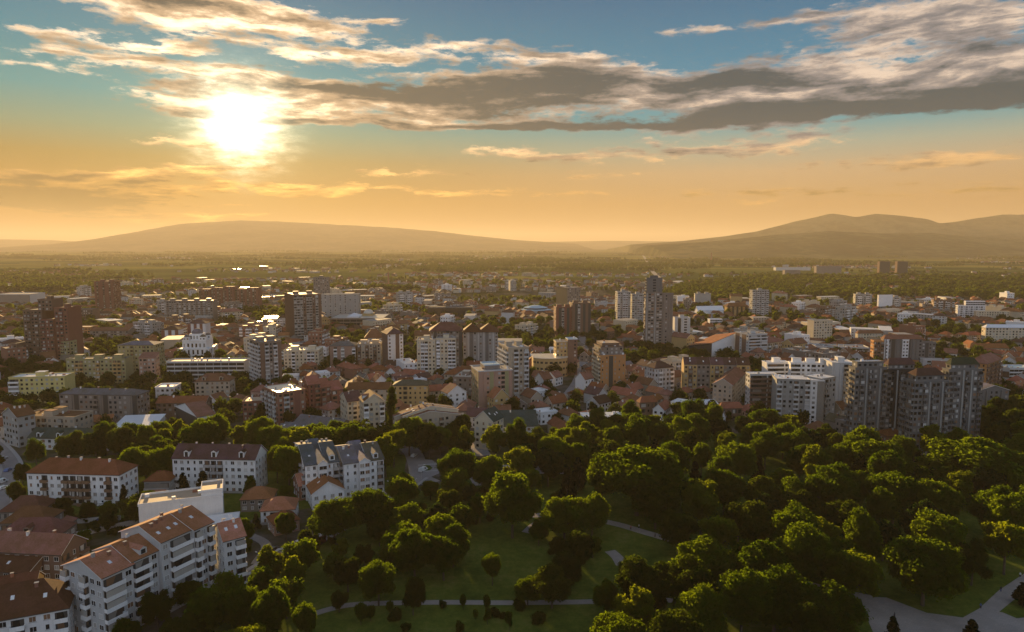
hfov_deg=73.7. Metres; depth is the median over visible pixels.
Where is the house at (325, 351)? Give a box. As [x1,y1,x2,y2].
[318,346,328,355]
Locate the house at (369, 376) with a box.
[364,372,385,380]
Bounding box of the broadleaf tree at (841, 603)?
[789,578,873,631]
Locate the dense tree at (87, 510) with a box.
[77,502,96,518]
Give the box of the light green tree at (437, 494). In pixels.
[433,487,450,500]
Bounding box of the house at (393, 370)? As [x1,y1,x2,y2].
[386,366,402,373]
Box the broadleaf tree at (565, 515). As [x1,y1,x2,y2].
[538,495,592,538]
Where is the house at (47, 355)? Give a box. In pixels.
[39,351,55,360]
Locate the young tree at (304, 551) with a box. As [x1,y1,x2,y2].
[281,537,321,567]
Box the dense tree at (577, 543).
[562,530,594,566]
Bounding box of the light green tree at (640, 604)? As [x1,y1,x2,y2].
[612,584,655,631]
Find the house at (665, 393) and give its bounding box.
[654,388,672,402]
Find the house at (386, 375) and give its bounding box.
[375,371,389,379]
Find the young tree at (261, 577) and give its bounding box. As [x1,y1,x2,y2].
[246,565,274,593]
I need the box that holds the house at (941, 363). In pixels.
[931,360,946,366]
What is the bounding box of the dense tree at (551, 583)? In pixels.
[530,563,573,608]
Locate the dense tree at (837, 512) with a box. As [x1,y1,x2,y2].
[820,498,858,537]
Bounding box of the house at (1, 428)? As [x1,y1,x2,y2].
[0,416,3,437]
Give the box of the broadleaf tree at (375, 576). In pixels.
[357,559,396,605]
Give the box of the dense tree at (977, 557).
[952,538,994,585]
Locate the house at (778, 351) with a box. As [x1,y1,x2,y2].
[770,347,781,356]
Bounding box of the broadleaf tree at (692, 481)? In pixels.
[679,476,718,501]
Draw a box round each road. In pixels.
[0,441,18,509]
[400,447,439,484]
[471,442,490,455]
[556,285,589,394]
[642,255,664,280]
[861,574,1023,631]
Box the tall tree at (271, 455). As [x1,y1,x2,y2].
[266,445,279,482]
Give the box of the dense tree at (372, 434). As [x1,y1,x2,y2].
[363,427,378,441]
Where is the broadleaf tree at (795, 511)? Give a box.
[769,499,828,539]
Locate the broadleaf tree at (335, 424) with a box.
[327,420,344,430]
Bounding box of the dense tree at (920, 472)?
[905,465,941,485]
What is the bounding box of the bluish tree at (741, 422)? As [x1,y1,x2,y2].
[734,416,752,436]
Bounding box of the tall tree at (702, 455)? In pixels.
[691,441,712,477]
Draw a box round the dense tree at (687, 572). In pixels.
[666,553,720,608]
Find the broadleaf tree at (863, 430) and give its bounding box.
[846,425,879,440]
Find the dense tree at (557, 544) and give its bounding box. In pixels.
[546,536,565,555]
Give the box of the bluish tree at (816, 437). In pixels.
[800,426,822,445]
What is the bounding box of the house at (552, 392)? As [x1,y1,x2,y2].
[549,390,569,398]
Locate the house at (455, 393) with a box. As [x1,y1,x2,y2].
[441,382,466,407]
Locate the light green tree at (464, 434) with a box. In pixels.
[458,425,475,445]
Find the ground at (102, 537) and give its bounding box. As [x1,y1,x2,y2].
[0,249,1023,631]
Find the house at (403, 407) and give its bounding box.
[398,404,414,410]
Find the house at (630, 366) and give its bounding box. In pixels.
[625,364,637,377]
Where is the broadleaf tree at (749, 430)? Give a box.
[737,422,772,455]
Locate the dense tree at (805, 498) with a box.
[779,489,818,514]
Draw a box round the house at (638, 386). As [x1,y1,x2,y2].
[627,382,643,395]
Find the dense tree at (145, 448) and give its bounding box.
[137,445,155,477]
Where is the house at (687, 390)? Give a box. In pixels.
[676,385,693,399]
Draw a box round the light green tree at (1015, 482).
[1005,470,1023,493]
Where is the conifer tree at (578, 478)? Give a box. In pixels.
[571,457,585,491]
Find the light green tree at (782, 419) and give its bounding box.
[777,414,797,424]
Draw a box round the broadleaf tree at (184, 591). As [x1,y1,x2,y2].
[173,579,202,604]
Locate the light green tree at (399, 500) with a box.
[392,494,408,506]
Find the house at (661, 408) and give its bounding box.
[653,399,670,416]
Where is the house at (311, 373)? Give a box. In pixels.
[305,371,319,377]
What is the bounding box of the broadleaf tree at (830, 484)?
[804,465,864,510]
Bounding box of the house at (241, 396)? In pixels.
[232,393,246,399]
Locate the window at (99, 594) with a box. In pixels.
[97,591,101,598]
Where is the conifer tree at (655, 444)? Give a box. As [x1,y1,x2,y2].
[650,439,658,449]
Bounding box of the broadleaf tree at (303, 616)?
[291,601,316,631]
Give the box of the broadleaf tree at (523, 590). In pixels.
[514,575,540,605]
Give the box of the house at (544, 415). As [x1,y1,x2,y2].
[534,407,557,424]
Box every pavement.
[0,438,22,529]
[246,477,428,570]
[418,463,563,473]
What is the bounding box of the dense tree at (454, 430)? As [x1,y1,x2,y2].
[444,425,458,441]
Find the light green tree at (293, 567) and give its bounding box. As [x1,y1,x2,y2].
[280,555,306,580]
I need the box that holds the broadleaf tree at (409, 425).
[391,416,422,455]
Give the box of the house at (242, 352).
[235,349,246,356]
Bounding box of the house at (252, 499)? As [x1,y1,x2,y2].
[239,486,277,511]
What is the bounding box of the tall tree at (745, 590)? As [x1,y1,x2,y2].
[718,565,774,631]
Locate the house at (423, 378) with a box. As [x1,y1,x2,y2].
[413,377,426,380]
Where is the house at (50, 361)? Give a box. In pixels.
[30,360,57,372]
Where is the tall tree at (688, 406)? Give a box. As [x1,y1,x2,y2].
[679,398,708,418]
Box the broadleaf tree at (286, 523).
[274,512,296,539]
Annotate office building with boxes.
[166,357,249,382]
[396,358,416,369]
[428,306,472,317]
[531,353,567,376]
[553,336,577,374]
[556,285,580,304]
[707,318,721,325]
[723,303,747,315]
[735,329,767,356]
[807,319,832,338]
[811,343,868,351]
[855,330,883,339]
[877,295,892,306]
[920,358,950,365]
[955,301,985,317]
[974,311,1009,317]
[981,324,1023,340]
[1002,364,1023,378]
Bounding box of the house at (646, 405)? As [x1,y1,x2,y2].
[636,395,657,415]
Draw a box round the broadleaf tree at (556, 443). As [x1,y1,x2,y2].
[537,434,569,477]
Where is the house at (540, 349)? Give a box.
[533,346,544,352]
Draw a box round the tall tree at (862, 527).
[842,506,883,559]
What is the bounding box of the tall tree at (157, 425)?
[150,420,171,433]
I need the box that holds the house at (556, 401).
[544,394,568,409]
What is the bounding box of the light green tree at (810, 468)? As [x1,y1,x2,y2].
[803,463,818,476]
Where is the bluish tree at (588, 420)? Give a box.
[583,417,594,424]
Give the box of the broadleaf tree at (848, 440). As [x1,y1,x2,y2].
[838,433,870,462]
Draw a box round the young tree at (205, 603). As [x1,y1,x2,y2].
[183,583,228,631]
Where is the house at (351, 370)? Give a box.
[344,363,361,378]
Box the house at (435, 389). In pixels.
[429,383,455,398]
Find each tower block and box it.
[9,296,83,358]
[94,279,121,308]
[248,335,281,383]
[284,290,321,339]
[313,275,329,304]
[429,322,463,366]
[462,323,479,363]
[479,323,498,361]
[497,340,528,397]
[553,304,571,336]
[569,300,590,336]
[592,340,625,387]
[615,289,630,318]
[630,292,643,320]
[643,275,673,343]
[672,314,690,332]
[749,288,768,315]
[843,359,887,435]
[877,261,889,273]
[884,358,915,429]
[895,261,907,273]
[898,367,950,454]
[941,357,983,437]
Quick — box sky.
[0,0,1023,241]
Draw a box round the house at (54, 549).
[0,528,89,579]
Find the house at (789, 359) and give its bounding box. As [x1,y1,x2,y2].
[780,357,803,360]
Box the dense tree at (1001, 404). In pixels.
[987,396,1012,412]
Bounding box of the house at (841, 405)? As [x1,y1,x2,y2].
[834,400,846,415]
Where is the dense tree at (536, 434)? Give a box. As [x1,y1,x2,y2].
[527,426,548,445]
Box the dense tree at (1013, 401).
[1002,398,1021,408]
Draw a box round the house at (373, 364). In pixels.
[368,361,382,373]
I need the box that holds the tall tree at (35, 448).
[24,437,46,465]
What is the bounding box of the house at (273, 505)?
[259,496,299,524]
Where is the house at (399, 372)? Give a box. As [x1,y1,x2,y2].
[391,370,408,376]
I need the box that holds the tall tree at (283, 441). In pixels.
[274,436,289,446]
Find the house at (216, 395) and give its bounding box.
[210,391,228,411]
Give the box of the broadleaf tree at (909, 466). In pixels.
[898,453,916,473]
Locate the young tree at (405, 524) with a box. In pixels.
[387,519,422,534]
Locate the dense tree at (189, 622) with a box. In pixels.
[159,611,206,631]
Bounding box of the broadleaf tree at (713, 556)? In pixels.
[667,534,738,582]
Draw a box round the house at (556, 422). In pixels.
[547,416,566,433]
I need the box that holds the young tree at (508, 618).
[505,611,512,626]
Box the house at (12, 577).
[0,570,45,584]
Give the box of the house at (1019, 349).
[1010,346,1023,352]
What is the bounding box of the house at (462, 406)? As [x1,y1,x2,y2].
[456,398,476,414]
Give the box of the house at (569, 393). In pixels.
[567,387,583,402]
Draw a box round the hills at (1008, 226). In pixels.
[603,214,1023,251]
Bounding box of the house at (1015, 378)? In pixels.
[1007,374,1023,381]
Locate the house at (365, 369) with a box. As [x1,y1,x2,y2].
[358,362,368,373]
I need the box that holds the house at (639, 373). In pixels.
[629,371,644,377]
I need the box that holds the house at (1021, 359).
[1016,357,1023,363]
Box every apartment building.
[0,335,23,348]
[0,339,20,345]
[0,344,27,366]
[0,578,75,631]
[1,404,35,447]
[8,370,75,402]
[25,455,138,506]
[27,426,107,449]
[34,406,93,427]
[59,386,149,422]
[59,504,217,631]
[60,340,77,354]
[66,354,133,382]
[76,285,91,296]
[81,308,99,319]
[82,325,97,335]
[90,327,135,340]
[117,341,164,372]
[120,281,132,289]
[121,289,127,295]
[121,294,127,301]
[129,297,143,304]
[133,319,161,336]
[137,479,223,522]
[138,352,160,384]
[141,281,152,285]
[151,278,163,284]
[155,383,180,397]
[157,298,164,313]
[161,326,183,337]
[163,320,185,327]
[164,298,217,321]
[166,314,195,324]
[167,324,187,333]
[171,442,267,492]
[187,320,210,334]
[188,288,195,295]
[194,373,235,395]
[199,286,261,306]
[214,517,247,585]
[218,306,225,317]
[219,308,241,322]
[221,301,242,308]
[239,322,262,336]
[242,395,261,420]
[243,332,265,353]
[253,318,276,327]
[260,382,305,425]
[263,323,281,338]
[277,314,284,326]
[281,344,291,361]
[283,345,323,371]
[293,438,339,500]
[294,414,352,426]
[301,375,343,409]
[304,333,307,340]
[308,328,329,344]
[321,293,360,316]
[322,315,329,324]
[325,335,348,354]
[330,341,357,366]
[331,288,341,292]
[334,440,384,497]
[340,390,360,420]
[357,339,382,364]
[358,389,384,427]
[364,328,381,340]
[369,288,377,293]
[374,308,392,319]
[376,287,384,292]
[378,324,399,332]
[381,327,404,366]
[383,302,402,311]
[389,319,409,334]
[392,402,460,447]
[396,290,412,304]
[400,310,418,317]
[410,290,420,295]
[413,295,424,303]
[414,329,430,343]
[416,333,455,375]
[428,283,437,288]
[433,278,442,285]
[434,292,450,302]
[440,313,455,322]
[441,283,451,290]
[443,296,451,302]
[443,300,461,305]
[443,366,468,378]
[453,370,470,395]
[463,279,470,286]
[464,299,477,304]
[471,361,512,407]
[473,406,503,450]
[474,282,481,289]
[476,305,490,311]
[484,308,499,315]
[486,286,495,291]
[499,408,538,439]
[501,309,514,323]
[505,279,515,289]
[508,279,515,290]
[515,299,528,308]
[515,321,537,337]
[550,320,553,328]
[580,295,589,301]
[586,291,598,296]
[589,278,597,283]
[591,322,598,330]
[594,296,606,303]
[595,298,607,306]
[636,282,644,288]
[637,286,644,292]
[644,361,674,390]
[650,357,667,362]
[660,354,687,369]
[664,281,673,287]
[671,332,694,350]
[677,295,688,305]
[681,356,749,389]
[683,297,691,308]
[694,292,710,305]
[712,367,750,404]
[730,293,742,301]
[733,326,763,331]
[745,371,776,409]
[762,357,787,374]
[766,336,782,352]
[771,374,824,423]
[772,290,787,300]
[779,304,796,313]
[781,337,807,348]
[782,346,813,356]
[784,331,809,343]
[788,357,828,374]
[792,300,805,310]
[800,308,815,313]
[801,299,819,306]
[803,373,836,422]
[805,303,820,309]
[808,348,840,360]
[816,305,835,316]
[824,356,851,400]
[829,298,846,306]
[835,304,855,322]
[835,417,845,433]
[853,292,872,305]
[868,320,891,327]
[870,334,935,362]
[892,295,901,306]
[897,311,912,321]
[899,322,925,337]
[904,308,919,312]
[916,300,927,306]
[919,302,930,307]
[920,308,936,313]
[922,297,933,300]
[931,298,954,308]
[932,312,946,327]
[958,331,980,341]
[975,352,1002,384]
[980,382,1008,406]
[985,304,1006,310]
[999,291,1014,298]
[1000,307,1023,319]
[1006,319,1023,323]
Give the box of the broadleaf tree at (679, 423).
[663,415,700,442]
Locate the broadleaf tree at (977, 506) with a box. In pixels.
[966,484,1023,529]
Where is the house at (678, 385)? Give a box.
[676,381,680,389]
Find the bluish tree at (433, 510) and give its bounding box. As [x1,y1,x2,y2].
[421,502,449,528]
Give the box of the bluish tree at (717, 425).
[708,419,728,435]
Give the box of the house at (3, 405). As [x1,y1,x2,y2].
[0,402,12,415]
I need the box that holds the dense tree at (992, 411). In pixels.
[980,403,1002,421]
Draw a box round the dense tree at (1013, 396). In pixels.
[1008,394,1019,398]
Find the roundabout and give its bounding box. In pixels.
[409,459,438,476]
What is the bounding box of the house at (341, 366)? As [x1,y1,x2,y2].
[336,361,350,376]
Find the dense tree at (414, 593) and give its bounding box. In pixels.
[401,576,425,615]
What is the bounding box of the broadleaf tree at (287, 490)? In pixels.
[279,485,293,496]
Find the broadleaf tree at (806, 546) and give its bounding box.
[771,521,834,580]
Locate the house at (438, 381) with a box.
[431,378,444,384]
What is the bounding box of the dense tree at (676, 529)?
[656,508,701,554]
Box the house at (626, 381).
[616,379,631,384]
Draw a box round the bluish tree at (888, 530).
[874,518,902,560]
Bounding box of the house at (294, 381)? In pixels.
[288,378,298,385]
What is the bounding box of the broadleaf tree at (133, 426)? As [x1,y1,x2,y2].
[121,422,139,443]
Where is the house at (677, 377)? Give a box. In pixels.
[673,370,680,386]
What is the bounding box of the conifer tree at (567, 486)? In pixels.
[557,466,577,498]
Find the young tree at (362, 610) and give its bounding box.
[353,601,368,621]
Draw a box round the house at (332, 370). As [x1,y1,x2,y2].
[324,366,339,376]
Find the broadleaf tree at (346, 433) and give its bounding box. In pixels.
[335,423,366,443]
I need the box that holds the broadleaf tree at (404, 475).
[385,471,415,497]
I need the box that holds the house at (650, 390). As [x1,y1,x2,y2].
[645,385,663,395]
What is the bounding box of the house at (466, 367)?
[461,365,470,369]
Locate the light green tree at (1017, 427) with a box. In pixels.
[1010,420,1023,438]
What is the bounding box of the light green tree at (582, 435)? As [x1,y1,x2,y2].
[563,426,590,445]
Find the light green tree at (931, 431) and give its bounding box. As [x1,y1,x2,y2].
[919,424,947,452]
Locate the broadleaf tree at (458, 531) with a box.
[437,522,470,566]
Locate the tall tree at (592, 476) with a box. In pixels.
[586,456,614,497]
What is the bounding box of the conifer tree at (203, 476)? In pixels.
[196,470,207,486]
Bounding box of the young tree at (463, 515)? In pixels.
[448,502,477,528]
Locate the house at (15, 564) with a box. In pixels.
[0,554,42,575]
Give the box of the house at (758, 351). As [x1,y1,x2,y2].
[751,346,765,356]
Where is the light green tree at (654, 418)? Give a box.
[643,414,661,444]
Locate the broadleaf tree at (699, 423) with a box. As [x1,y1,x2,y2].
[686,413,711,441]
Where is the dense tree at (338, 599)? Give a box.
[330,589,348,611]
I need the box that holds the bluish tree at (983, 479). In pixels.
[964,465,1008,493]
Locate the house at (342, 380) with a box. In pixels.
[335,376,347,387]
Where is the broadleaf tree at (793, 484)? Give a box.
[778,476,807,492]
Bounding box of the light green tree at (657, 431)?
[646,421,666,443]
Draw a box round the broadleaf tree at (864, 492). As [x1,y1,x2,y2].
[850,470,870,497]
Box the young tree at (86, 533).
[76,529,91,541]
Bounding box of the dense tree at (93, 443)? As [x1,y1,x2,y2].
[81,428,107,458]
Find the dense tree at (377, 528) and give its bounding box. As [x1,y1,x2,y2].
[366,517,388,545]
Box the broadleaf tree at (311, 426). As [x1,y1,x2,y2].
[304,422,325,432]
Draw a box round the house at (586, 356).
[580,350,592,361]
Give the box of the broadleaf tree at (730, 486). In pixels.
[705,468,746,514]
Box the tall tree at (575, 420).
[566,413,583,427]
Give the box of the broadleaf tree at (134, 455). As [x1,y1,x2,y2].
[118,446,152,476]
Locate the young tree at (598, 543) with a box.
[592,535,602,557]
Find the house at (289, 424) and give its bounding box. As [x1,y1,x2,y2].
[279,422,310,428]
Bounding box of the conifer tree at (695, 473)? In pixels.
[689,461,700,479]
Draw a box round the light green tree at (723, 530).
[698,514,739,547]
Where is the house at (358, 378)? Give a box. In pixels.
[350,375,364,381]
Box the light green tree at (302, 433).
[287,426,317,446]
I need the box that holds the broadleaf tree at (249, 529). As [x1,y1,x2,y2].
[241,517,254,537]
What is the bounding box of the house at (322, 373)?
[314,370,329,379]
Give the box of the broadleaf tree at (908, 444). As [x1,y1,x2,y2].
[892,434,922,460]
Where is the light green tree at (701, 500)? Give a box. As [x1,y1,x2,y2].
[681,479,719,533]
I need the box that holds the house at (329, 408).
[319,401,340,417]
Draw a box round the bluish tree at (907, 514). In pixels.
[897,498,947,534]
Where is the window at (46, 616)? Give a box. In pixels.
[43,613,50,620]
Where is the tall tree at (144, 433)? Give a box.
[136,423,155,442]
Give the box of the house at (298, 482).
[292,473,305,500]
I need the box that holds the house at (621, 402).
[609,398,628,407]
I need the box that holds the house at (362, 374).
[354,372,365,378]
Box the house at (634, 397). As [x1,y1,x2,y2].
[622,392,639,405]
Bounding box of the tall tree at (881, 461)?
[867,449,906,475]
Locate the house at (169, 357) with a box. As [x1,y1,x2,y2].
[165,353,173,363]
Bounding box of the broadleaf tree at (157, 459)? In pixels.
[142,444,175,473]
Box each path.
[250,534,270,563]
[316,598,672,614]
[522,523,531,532]
[532,513,872,598]
[606,550,623,564]
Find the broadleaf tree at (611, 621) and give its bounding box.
[590,610,647,631]
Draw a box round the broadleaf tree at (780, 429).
[773,422,797,458]
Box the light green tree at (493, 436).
[480,424,507,455]
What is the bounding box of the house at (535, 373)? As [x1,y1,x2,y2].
[531,370,542,376]
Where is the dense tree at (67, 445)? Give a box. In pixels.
[53,430,83,457]
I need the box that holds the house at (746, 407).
[741,404,752,416]
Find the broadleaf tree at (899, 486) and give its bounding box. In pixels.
[863,470,917,523]
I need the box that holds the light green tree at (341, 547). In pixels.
[331,538,349,555]
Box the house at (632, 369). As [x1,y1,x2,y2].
[628,366,641,374]
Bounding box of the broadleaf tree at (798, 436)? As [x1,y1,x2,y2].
[781,428,814,454]
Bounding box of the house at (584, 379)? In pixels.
[575,370,593,389]
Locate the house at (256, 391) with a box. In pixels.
[250,383,263,395]
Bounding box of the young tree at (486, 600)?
[483,594,490,607]
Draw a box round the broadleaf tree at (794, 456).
[785,444,808,479]
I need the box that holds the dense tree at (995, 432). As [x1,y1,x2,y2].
[983,423,1012,441]
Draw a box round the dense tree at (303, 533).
[297,529,320,550]
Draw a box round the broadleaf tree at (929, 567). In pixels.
[882,535,970,605]
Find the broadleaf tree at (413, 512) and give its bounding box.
[387,501,424,526]
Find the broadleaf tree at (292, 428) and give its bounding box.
[288,426,309,430]
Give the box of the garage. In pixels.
[206,511,239,538]
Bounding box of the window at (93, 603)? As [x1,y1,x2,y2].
[91,600,95,606]
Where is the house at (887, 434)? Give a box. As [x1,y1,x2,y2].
[877,428,897,441]
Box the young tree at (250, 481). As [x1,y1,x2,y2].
[242,475,255,492]
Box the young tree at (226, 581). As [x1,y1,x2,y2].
[210,569,245,620]
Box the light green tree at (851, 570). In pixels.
[823,547,885,597]
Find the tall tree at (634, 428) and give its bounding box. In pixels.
[623,414,647,446]
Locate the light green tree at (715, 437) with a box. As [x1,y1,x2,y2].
[711,430,729,447]
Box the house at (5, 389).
[0,387,7,394]
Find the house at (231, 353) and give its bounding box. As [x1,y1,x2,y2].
[227,348,238,357]
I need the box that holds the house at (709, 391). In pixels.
[692,385,712,399]
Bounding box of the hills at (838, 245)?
[625,231,1023,258]
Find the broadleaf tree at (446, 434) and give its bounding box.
[433,426,451,453]
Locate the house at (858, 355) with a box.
[852,351,867,359]
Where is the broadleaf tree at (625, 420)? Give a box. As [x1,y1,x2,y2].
[619,412,650,441]
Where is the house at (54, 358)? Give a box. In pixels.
[48,356,59,360]
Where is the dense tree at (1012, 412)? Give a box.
[1003,408,1019,433]
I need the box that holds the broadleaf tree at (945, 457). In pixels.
[914,434,1023,494]
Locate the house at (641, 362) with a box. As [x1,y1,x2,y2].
[636,359,649,367]
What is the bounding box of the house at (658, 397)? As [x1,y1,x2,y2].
[652,393,663,404]
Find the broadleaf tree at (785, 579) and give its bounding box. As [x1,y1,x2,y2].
[755,563,819,631]
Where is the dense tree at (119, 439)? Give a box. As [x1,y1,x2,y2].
[105,425,137,454]
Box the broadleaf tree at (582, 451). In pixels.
[564,442,592,471]
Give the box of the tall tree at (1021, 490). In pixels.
[1016,482,1023,497]
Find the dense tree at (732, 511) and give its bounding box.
[720,501,743,541]
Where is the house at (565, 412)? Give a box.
[558,407,579,421]
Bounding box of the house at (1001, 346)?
[966,343,1009,350]
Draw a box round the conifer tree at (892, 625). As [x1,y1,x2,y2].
[884,616,900,631]
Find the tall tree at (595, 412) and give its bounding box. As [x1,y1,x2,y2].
[589,406,604,423]
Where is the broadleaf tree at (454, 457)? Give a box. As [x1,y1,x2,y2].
[434,447,475,479]
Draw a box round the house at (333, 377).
[328,374,338,380]
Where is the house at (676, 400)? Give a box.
[670,398,687,412]
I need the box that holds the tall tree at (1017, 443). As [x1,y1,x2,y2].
[1003,432,1023,456]
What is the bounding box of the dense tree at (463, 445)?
[448,438,470,451]
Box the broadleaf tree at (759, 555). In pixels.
[732,537,797,572]
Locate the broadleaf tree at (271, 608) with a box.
[247,584,292,631]
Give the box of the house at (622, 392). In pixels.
[609,386,641,398]
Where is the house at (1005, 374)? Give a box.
[1001,371,1008,380]
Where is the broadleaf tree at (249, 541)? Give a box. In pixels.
[245,537,252,552]
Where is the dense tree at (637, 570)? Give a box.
[613,554,675,609]
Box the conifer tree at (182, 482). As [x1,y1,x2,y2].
[177,472,190,488]
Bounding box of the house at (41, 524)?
[3,517,76,533]
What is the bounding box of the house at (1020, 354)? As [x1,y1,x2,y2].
[1004,350,1023,357]
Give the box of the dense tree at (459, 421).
[451,414,471,431]
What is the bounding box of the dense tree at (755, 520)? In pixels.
[736,499,782,541]
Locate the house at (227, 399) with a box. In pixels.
[217,396,241,413]
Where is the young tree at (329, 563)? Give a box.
[322,551,343,578]
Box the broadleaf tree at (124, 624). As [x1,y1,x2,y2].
[111,617,142,631]
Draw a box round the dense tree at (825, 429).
[815,423,836,446]
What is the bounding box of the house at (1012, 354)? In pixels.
[1002,350,1018,361]
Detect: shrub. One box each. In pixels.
[66,506,73,514]
[87,523,100,531]
[90,520,99,524]
[107,526,117,535]
[117,525,127,530]
[119,517,128,522]
[327,537,336,544]
[387,605,401,621]
[400,622,411,631]
[439,600,446,608]
[455,620,463,631]
[486,513,493,521]
[491,606,500,617]
[499,611,505,618]
[512,596,525,611]
[530,611,546,624]
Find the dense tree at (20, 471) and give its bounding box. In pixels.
[12,463,30,484]
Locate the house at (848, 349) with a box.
[840,346,851,352]
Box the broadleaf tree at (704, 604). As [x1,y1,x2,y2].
[672,582,729,631]
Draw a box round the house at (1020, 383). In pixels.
[1012,380,1023,385]
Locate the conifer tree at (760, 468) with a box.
[750,455,766,477]
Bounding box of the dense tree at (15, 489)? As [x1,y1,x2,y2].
[5,480,27,500]
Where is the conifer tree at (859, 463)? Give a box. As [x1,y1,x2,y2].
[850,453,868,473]
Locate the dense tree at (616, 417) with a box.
[595,413,623,434]
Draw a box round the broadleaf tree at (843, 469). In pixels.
[810,461,861,491]
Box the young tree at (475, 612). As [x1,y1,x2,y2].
[473,608,477,617]
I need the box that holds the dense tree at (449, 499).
[437,488,463,510]
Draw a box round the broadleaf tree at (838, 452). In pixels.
[824,443,851,467]
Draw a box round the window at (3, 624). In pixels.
[0,622,6,628]
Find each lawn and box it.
[20,453,405,520]
[212,433,1023,631]
[1002,600,1023,617]
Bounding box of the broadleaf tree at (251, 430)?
[242,416,273,443]
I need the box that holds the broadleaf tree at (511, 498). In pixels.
[481,470,543,537]
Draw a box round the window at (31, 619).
[28,616,36,622]
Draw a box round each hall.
[0,292,44,302]
[116,414,165,428]
[174,400,215,426]
[330,309,389,327]
[521,305,550,313]
[580,411,620,417]
[689,332,735,356]
[695,306,723,313]
[773,267,810,269]
[782,270,799,274]
[814,266,841,274]
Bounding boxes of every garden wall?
[76,520,138,534]
[77,515,120,523]
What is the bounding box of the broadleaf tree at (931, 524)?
[909,507,968,547]
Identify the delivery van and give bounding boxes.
[0,478,7,483]
[418,466,427,471]
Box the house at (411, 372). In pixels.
[402,368,426,376]
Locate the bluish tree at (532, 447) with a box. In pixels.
[515,442,539,468]
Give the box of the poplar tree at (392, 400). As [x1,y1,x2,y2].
[386,386,397,426]
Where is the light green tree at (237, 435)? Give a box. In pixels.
[230,425,245,443]
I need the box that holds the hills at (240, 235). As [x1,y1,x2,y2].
[0,220,602,251]
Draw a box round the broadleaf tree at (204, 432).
[177,419,222,443]
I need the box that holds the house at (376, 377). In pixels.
[370,373,386,381]
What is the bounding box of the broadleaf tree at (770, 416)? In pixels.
[748,408,780,428]
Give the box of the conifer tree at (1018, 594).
[1010,582,1023,607]
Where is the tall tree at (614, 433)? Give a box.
[601,425,625,446]
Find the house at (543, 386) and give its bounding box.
[533,384,550,388]
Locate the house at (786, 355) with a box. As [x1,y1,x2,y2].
[780,352,794,357]
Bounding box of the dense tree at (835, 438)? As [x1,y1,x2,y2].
[820,432,843,449]
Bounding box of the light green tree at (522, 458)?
[503,446,535,473]
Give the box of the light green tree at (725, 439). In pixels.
[716,432,736,447]
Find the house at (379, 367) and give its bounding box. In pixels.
[370,364,388,373]
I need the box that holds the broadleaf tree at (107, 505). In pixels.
[98,500,118,515]
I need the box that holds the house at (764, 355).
[760,352,778,357]
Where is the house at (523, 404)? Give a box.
[512,396,526,409]
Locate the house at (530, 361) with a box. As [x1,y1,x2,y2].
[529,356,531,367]
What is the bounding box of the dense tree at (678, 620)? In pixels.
[647,608,704,631]
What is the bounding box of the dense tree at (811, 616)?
[784,600,840,631]
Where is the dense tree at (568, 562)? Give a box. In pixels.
[551,551,582,585]
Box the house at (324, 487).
[306,474,345,509]
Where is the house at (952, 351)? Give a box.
[944,348,957,355]
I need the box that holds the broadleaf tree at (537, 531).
[528,518,548,545]
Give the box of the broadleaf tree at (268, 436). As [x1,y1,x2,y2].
[256,425,292,452]
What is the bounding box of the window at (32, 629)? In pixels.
[29,626,37,631]
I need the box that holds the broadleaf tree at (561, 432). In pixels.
[550,427,571,440]
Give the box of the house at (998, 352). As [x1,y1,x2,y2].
[984,348,1005,355]
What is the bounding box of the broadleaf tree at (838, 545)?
[826,536,869,564]
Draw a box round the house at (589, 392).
[583,385,608,402]
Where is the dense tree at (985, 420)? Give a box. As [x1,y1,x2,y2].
[978,410,990,429]
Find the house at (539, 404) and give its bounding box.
[529,400,550,408]
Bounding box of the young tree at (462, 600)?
[459,593,466,605]
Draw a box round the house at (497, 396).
[487,386,509,407]
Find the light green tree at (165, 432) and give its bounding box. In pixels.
[153,428,171,438]
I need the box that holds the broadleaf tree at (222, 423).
[195,412,233,441]
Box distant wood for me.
[0,249,1023,320]
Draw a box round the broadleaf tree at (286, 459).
[272,445,300,484]
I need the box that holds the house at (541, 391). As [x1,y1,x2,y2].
[531,387,547,396]
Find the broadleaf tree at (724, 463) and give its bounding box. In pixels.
[704,455,739,475]
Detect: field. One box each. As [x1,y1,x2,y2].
[348,266,462,275]
[358,252,586,263]
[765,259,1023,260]
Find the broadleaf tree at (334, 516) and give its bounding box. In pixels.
[306,496,361,543]
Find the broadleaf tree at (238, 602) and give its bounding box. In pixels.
[221,585,258,628]
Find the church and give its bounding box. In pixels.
[177,328,217,357]
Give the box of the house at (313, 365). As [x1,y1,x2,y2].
[302,361,316,371]
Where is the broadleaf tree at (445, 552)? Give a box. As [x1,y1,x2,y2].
[426,535,464,580]
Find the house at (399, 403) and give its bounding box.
[385,399,403,410]
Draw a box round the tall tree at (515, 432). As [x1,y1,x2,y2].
[504,416,529,450]
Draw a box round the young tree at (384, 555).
[373,530,398,563]
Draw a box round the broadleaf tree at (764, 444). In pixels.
[748,428,785,469]
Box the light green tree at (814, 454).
[799,444,833,469]
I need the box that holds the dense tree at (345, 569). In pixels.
[333,556,360,591]
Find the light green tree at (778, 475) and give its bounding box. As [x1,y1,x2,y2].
[769,467,795,485]
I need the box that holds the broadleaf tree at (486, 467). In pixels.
[472,454,503,494]
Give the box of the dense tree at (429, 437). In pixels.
[415,421,443,458]
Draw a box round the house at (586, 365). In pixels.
[580,362,592,371]
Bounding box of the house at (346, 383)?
[345,379,358,388]
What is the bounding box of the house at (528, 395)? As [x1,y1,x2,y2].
[520,387,543,407]
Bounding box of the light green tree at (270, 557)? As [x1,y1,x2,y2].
[257,544,284,578]
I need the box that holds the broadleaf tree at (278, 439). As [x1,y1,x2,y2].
[267,436,294,456]
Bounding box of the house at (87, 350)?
[84,346,89,355]

